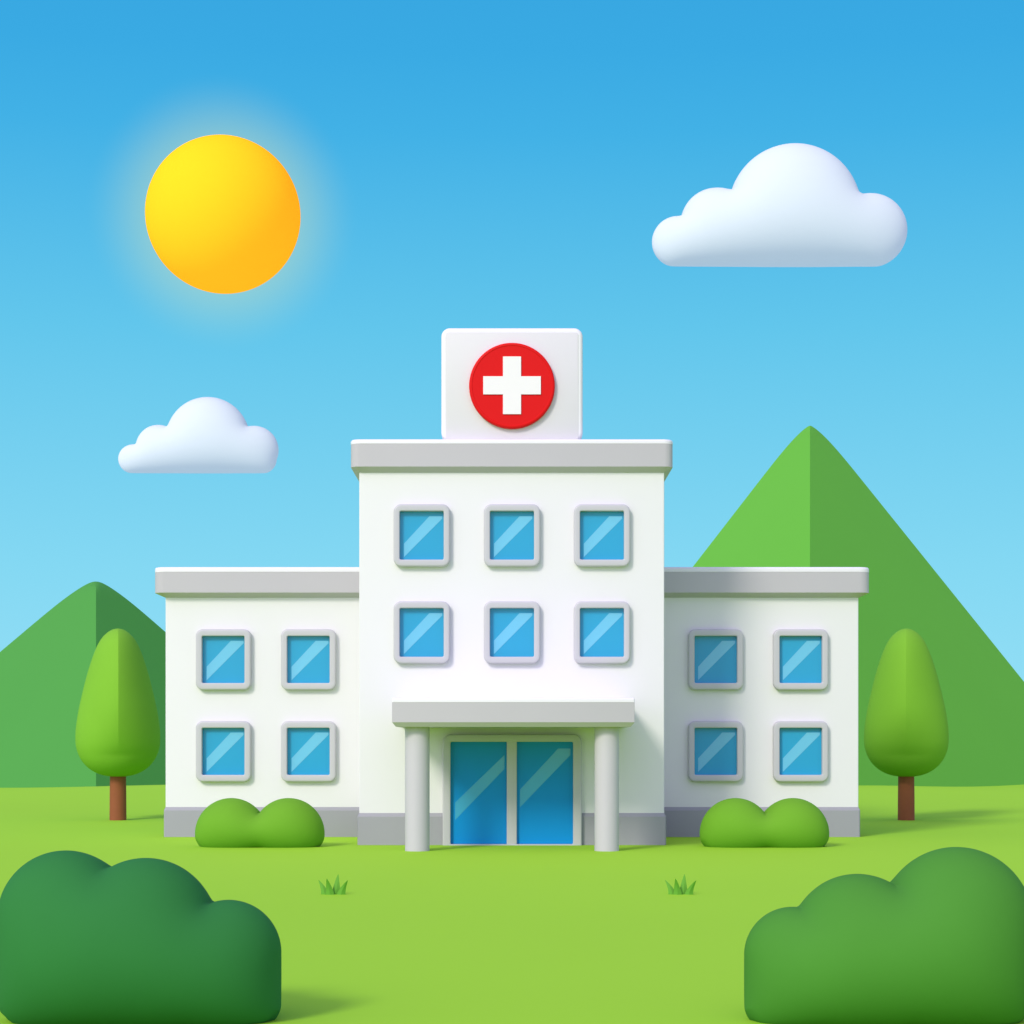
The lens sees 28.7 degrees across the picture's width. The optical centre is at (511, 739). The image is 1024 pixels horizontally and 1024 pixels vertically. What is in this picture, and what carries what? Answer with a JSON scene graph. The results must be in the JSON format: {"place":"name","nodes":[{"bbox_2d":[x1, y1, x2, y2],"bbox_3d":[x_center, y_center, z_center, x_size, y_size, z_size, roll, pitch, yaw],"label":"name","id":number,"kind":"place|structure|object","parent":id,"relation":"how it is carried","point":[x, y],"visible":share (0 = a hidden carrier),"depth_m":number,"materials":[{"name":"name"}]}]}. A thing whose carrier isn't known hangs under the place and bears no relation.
{"place":"outdoors","nodes":[
{"label":"outdoors","id":0,"kind":"place"},
{"bbox_2d":[0,581,165,787],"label":"hill","id":1,"kind":"structure","parent":0,"point":[45,660],"depth_m":138.91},
{"bbox_2d":[118,397,278,472],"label":"cloud","id":2,"kind":"structure","parent":0,"point":[207,435],"depth_m":396.13,"materials":[{"name":"white"}]},
{"bbox_2d":[145,135,300,293],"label":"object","id":3,"kind":"object","parent":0,"point":[222,214],"visible":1,"depth_m":875.38,"materials":[{"name":"yellow"}]},
{"bbox_2d":[0,785,1023,1023],"bbox_3d":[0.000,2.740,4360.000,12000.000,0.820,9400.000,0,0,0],"label":"ground","id":4,"kind":"structure","parent":0,"point":[508,934],"depth_m":39.25,"materials":[{"name":"green plant"}]},
{"bbox_2d":[75,628,159,819],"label":"tree","id":5,"kind":"object","parent":4,"relation":"on","point":[117,736],"visible":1,"depth_m":76.53,"materials":[{"name":"green plant"}]},
{"bbox_2d":[0,850,280,1023],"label":"shrub","id":6,"kind":"object","parent":4,"relation":"on","point":[85,938],"visible":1,"depth_m":21.72,"materials":[{"name":"green plant"}]},
{"bbox_2d":[195,798,324,847],"bbox_3d":[-7.449,2.554,59.155,3.827,1.677,1.897,0,0,0],"label":"shrub","id":7,"kind":"object","parent":4,"relation":"on","point":[241,823],"visible":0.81,"depth_m":58.40,"materials":[{"name":"green plant"}]},
{"bbox_2d":[319,875,347,894],"bbox_3d":[-3.642,2.956,40.773,0.622,0.428,0.292,0,0,0],"label":"grass tuft","id":8,"kind":"object","parent":4,"relation":"on","point":[329,890],"visible":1,"depth_m":40.75,"materials":[{"name":"green plant"}]},
{"bbox_2d":[155,439,868,850],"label":"hospital","id":9,"kind":"structure","parent":4,"relation":"on","point":[511,641],"depth_m":60.00,"materials":[{"name":"white paint"}]},
{"bbox_2d":[196,629,251,689],"bbox_3d":[-9.343,-2.607,64.853,1.783,1.971,0.250,0,0,0],"label":"window","id":10,"kind":"structure","parent":9,"relation":"in","point":[223,656],"depth_m":64.93,"materials":[{"name":"blue glass"}]},
{"bbox_2d":[196,721,251,781],"bbox_3d":[-9.343,0.370,64.853,1.783,1.971,0.250,0,0,0],"label":"window","id":11,"kind":"structure","parent":9,"relation":"in","point":[223,748],"depth_m":64.93,"materials":[{"name":"blue glass"}]},
{"bbox_2d":[281,629,335,689],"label":"window","id":12,"kind":"structure","parent":9,"relation":"in","point":[308,656],"depth_m":64.93,"materials":[{"name":"blue glass"}]},
{"bbox_2d":[281,721,335,781],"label":"window","id":13,"kind":"structure","parent":9,"relation":"in","point":[308,748],"depth_m":64.93,"materials":[{"name":"blue glass"}]},
{"bbox_2d":[394,504,449,566],"bbox_3d":[-2.694,-6.122,59.905,1.686,1.869,0.250,0,0,0],"label":"window","id":14,"kind":"structure","parent":9,"relation":"in","point":[421,531],"depth_m":59.98,"materials":[{"name":"blue glass"}]},
{"bbox_2d":[394,601,449,663],"bbox_3d":[-2.694,-3.217,59.905,1.686,1.869,0.250,0,0,0],"label":"window","id":15,"kind":"structure","parent":9,"relation":"in","point":[421,628],"depth_m":59.98,"materials":[{"name":"blue glass"}]},
{"bbox_2d":[451,742,506,843],"bbox_3d":[-0.986,1.573,59.969,1.730,3.079,0.101,0,0,0],"label":"door","id":16,"kind":"structure","parent":9,"relation":"in","point":[478,769],"depth_m":59.92,"materials":[{"name":"blue glass"}]},
{"bbox_2d":[441,328,582,438],"bbox_3d":[0.007,-10.700,61.237,4.259,3.405,2.625,0,0,0],"label":"rooftop sign","id":17,"kind":"object","parent":9,"relation":"on","point":[511,383],"visible":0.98,"depth_m":60.14,"materials":[{"name":"white plastic"}]},
{"bbox_2d":[484,504,539,566],"bbox_3d":[0.007,-6.122,59.905,1.686,1.869,0.250,0,0,0],"label":"window","id":18,"kind":"structure","parent":9,"relation":"in","point":[511,531],"depth_m":59.98,"materials":[{"name":"blue glass"}]},
{"bbox_2d":[484,601,539,663],"bbox_3d":[0.007,-3.217,59.905,1.686,1.869,0.250,0,0,0],"label":"window","id":19,"kind":"structure","parent":9,"relation":"in","point":[511,628],"depth_m":59.98,"materials":[{"name":"blue glass"}]},
{"bbox_2d":[517,742,572,843],"bbox_3d":[0.989,1.573,59.969,1.730,3.079,0.101,0,0,0],"label":"door","id":20,"kind":"structure","parent":9,"relation":"in","point":[544,769],"depth_m":59.92,"materials":[{"name":"blue glass"}]},
{"bbox_2d":[574,504,629,566],"bbox_3d":[2.700,-6.122,59.905,1.686,1.869,0.250,0,0,0],"label":"window","id":21,"kind":"structure","parent":9,"relation":"in","point":[601,531],"depth_m":59.98,"materials":[{"name":"blue glass"}]},
{"bbox_2d":[574,601,629,663],"bbox_3d":[2.700,-3.217,59.905,1.686,1.869,0.250,0,0,0],"label":"window","id":22,"kind":"structure","parent":9,"relation":"in","point":[601,628],"depth_m":59.98,"materials":[{"name":"blue glass"}]},
{"bbox_2d":[688,629,742,689],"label":"window","id":23,"kind":"structure","parent":9,"relation":"in","point":[715,656],"depth_m":64.93,"materials":[{"name":"blue glass"}]},
{"bbox_2d":[688,721,742,781],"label":"window","id":24,"kind":"structure","parent":9,"relation":"in","point":[715,748],"depth_m":64.93,"materials":[{"name":"blue glass"}]},
{"bbox_2d":[773,629,827,689],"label":"window","id":25,"kind":"structure","parent":9,"relation":"in","point":[800,656],"depth_m":64.93,"materials":[{"name":"blue glass"}]},
{"bbox_2d":[773,721,827,781],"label":"window","id":26,"kind":"structure","parent":9,"relation":"in","point":[800,748],"depth_m":64.93,"materials":[{"name":"blue glass"}]},
{"bbox_2d":[665,874,695,894],"bbox_3d":[3.443,2.956,40.773,0.622,0.428,0.292,0,0,0],"label":"grass tuft","id":27,"kind":"object","parent":4,"relation":"on","point":[677,889],"visible":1,"depth_m":40.75,"materials":[{"name":"green plant"}]},
{"bbox_2d":[699,798,828,847],"bbox_3d":[7.470,2.554,59.155,3.827,1.677,1.897,0,0,0],"label":"shrub","id":28,"kind":"object","parent":4,"relation":"on","point":[782,823],"visible":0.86,"depth_m":58.40,"materials":[{"name":"green plant"}]},
{"bbox_2d":[744,847,1023,1023],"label":"shrub","id":29,"kind":"object","parent":4,"relation":"on","point":[936,936],"visible":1,"depth_m":21.72,"materials":[{"name":"green plant"}]},
{"bbox_2d":[864,628,948,819],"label":"tree","id":30,"kind":"object","parent":4,"relation":"on","point":[906,735],"visible":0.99,"depth_m":76.53,"materials":[{"name":"green plant"}]},
{"bbox_2d":[0,0,1023,680],"label":"sky","id":31,"kind":"structure","parent":0,"point":[449,163],"materials":[{"name":"blue"}]},
{"bbox_2d":[652,143,906,266],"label":"cloud","id":32,"kind":"structure","parent":0,"point":[795,205],"depth_m":413.57,"materials":[{"name":"white"}]},
{"bbox_2d":[693,426,1023,786],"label":"hill","id":33,"kind":"structure","parent":0,"point":[811,500],"depth_m":150.06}
]}

